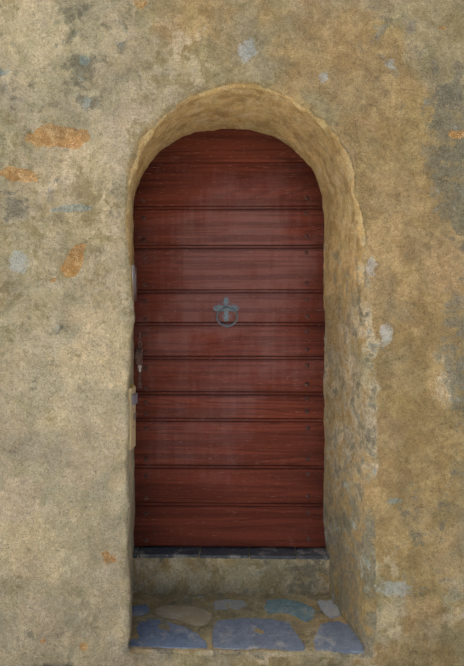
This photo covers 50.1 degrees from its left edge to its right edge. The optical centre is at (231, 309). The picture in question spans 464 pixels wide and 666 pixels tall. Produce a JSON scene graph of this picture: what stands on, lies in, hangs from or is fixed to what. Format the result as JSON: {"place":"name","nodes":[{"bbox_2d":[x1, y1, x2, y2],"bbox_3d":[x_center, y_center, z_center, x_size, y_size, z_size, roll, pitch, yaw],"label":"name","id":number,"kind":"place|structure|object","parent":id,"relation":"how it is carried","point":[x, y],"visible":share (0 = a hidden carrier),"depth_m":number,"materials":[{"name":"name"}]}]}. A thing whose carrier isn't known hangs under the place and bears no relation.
{"place":"outdoors","nodes":[
{"label":"outdoors","id":0,"kind":"place"},
{"label":"ground","id":1,"kind":"structure","parent":0,"visible":0},
{"bbox_2d":[0,0,463,665],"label":"building wall","id":2,"kind":"structure","parent":1,"relation":"on","point":[356,106],"depth_m":2.00,"materials":[{"name":"paint"}]},
{"bbox_2d":[128,384,137,449],"bbox_3d":[-0.423,0.451,2.087,0.034,0.265,0.068,0,0,5],"label":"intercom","id":3,"kind":"object","parent":2,"relation":"attached to","point":[132,397],"visible":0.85,"depth_m":2.07,"materials":[{"name":"beige plastic"}]},
{"bbox_2d":[132,265,136,300],"bbox_3d":[-0.466,-0.126,2.355,0.021,0.167,0.150,0,0,-4],"label":"strike box","id":4,"kind":"object","parent":2,"relation":"attached to","point":[134,273],"visible":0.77,"depth_m":2.32,"materials":[{"name":"silver metal"}]},
{"bbox_2d":[132,604,148,615],"bbox_3d":[-0.418,1.386,2.272,0.079,0.020,0.094,0,0,-15],"label":"flagstone","id":5,"kind":"object","parent":2,"relation":"on","point":[140,610],"visible":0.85,"depth_m":2.27,"materials":[{"name":"blue stone"}]},
{"bbox_2d":[129,619,206,648],"bbox_3d":[-0.260,1.388,2.116,0.330,0.020,0.189,0,0,1],"label":"flagstone","id":6,"kind":"object","parent":2,"relation":"on","point":[152,634],"visible":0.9,"depth_m":2.08,"materials":[{"name":"blue stone"}]},
{"bbox_2d":[153,605,211,625],"bbox_3d":[-0.220,1.387,2.254,0.270,0.020,0.128,0,0,23],"label":"flagstone","id":7,"kind":"object","parent":2,"relation":"on","point":[193,616],"visible":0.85,"depth_m":2.24,"materials":[{"name":"beige stone"}]},
{"bbox_2d":[133,129,325,547],"bbox_3d":[-0.018,0.128,2.499,1.009,2.118,0.036,0,0,1],"label":"door","id":8,"kind":"structure","parent":2,"relation":"attached to","point":[224,439],"depth_m":2.48,"materials":[{"name":"brown wood"}]},
{"bbox_2d":[135,332,142,387],"bbox_3d":[-0.461,0.254,2.469,0.029,0.282,0.043,0,0,1],"label":"door handle","id":9,"kind":"object","parent":8,"relation":"attached to","point":[139,355],"visible":1,"depth_m":2.49,"materials":[{"name":"grey metal"}]},
{"bbox_2d":[141,196,310,541],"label":"nails","id":10,"kind":"object","parent":8,"relation":"in","point":[306,384],"depth_m":2.47,"materials":[{"name":"black metal"}]},
{"bbox_2d":[213,297,238,327],"bbox_3d":[-0.029,0.014,2.473,0.130,0.158,0.018,0,0,1],"label":"door knocker","id":11,"kind":"object","parent":8,"relation":"attached to","point":[225,307],"depth_m":2.48,"materials":[{"name":"grey metal"}]},
{"bbox_2d":[214,599,246,609],"bbox_3d":[-0.007,1.387,2.317,0.160,0.020,0.089,0,0,1],"label":"flagstone","id":12,"kind":"object","parent":2,"relation":"on","point":[233,604],"visible":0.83,"depth_m":2.32,"materials":[{"name":"grey stone"}]},
{"bbox_2d":[133,547,329,594],"bbox_3d":[-0.015,1.307,2.594,1.052,0.208,0.376,0,0,1],"label":"step","id":13,"kind":"object","parent":2,"relation":"on","point":[248,575],"visible":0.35,"depth_m":2.41,"materials":[{"name":"paint"}]},
{"bbox_2d":[133,546,141,557],"bbox_3d":[-0.488,1.205,2.581,0.060,0.016,0.321,0,0,1],"label":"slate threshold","id":14,"kind":"object","parent":13,"relation":"on","point":[136,550],"visible":0.17,"depth_m":2.45,"materials":[{"name":"grey stone"}]},
{"bbox_2d":[139,546,199,557],"bbox_3d":[-0.307,1.204,2.578,0.293,0.016,0.322,0,0,1],"label":"tile","id":15,"kind":"object","parent":13,"relation":"on","point":[167,552],"visible":0.46,"depth_m":2.44,"materials":[{"name":"grey stone"}]},
{"bbox_2d":[200,547,247,558],"bbox_3d":[-0.036,1.205,2.574,0.237,0.016,0.321,0,0,1],"label":"tile","id":16,"kind":"object","parent":13,"relation":"on","point":[226,552],"visible":0.33,"depth_m":2.44,"materials":[{"name":"grey stone"}]},
{"bbox_2d":[250,547,295,558],"bbox_3d":[0.202,1.204,2.568,0.228,0.016,0.322,0,0,1],"label":"tile","id":17,"kind":"object","parent":13,"relation":"on","point":[272,552],"visible":0.35,"depth_m":2.43,"materials":[{"name":"grey stone"}]},
{"bbox_2d":[295,547,329,559],"bbox_3d":[0.405,1.203,2.564,0.166,0.016,0.322,0,0,1],"label":"tile","id":18,"kind":"object","parent":13,"relation":"on","point":[312,553],"visible":0.29,"depth_m":2.43,"materials":[{"name":"grey stone"}]},
{"bbox_2d":[212,618,304,650],"bbox_3d":[0.109,1.388,2.116,0.389,0.020,0.216,0,0,1],"label":"flagstone","id":19,"kind":"object","parent":2,"relation":"on","point":[237,634],"visible":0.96,"depth_m":2.10,"materials":[{"name":"blue stone"}]},
{"bbox_2d":[264,599,315,621],"bbox_3d":[0.266,1.387,2.290,0.242,0.020,0.141,0,0,22],"label":"flagstone","id":20,"kind":"object","parent":2,"relation":"on","point":[297,609],"visible":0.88,"depth_m":2.29,"materials":[{"name":"teal stone"}]},
{"bbox_2d":[317,600,340,618],"bbox_3d":[0.453,1.386,2.289,0.086,0.020,0.137,0,0,-14],"label":"flagstone","id":21,"kind":"object","parent":2,"relation":"on","point":[329,609],"visible":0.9,"depth_m":2.28,"materials":[{"name":"grey stone"}]},
{"bbox_2d":[313,621,363,653],"bbox_3d":[0.439,1.388,2.097,0.205,0.020,0.204,0,0,1],"label":"flagstone","id":22,"kind":"object","parent":2,"relation":"on","point":[339,636],"visible":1,"depth_m":2.07,"materials":[{"name":"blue stone"}]}
]}

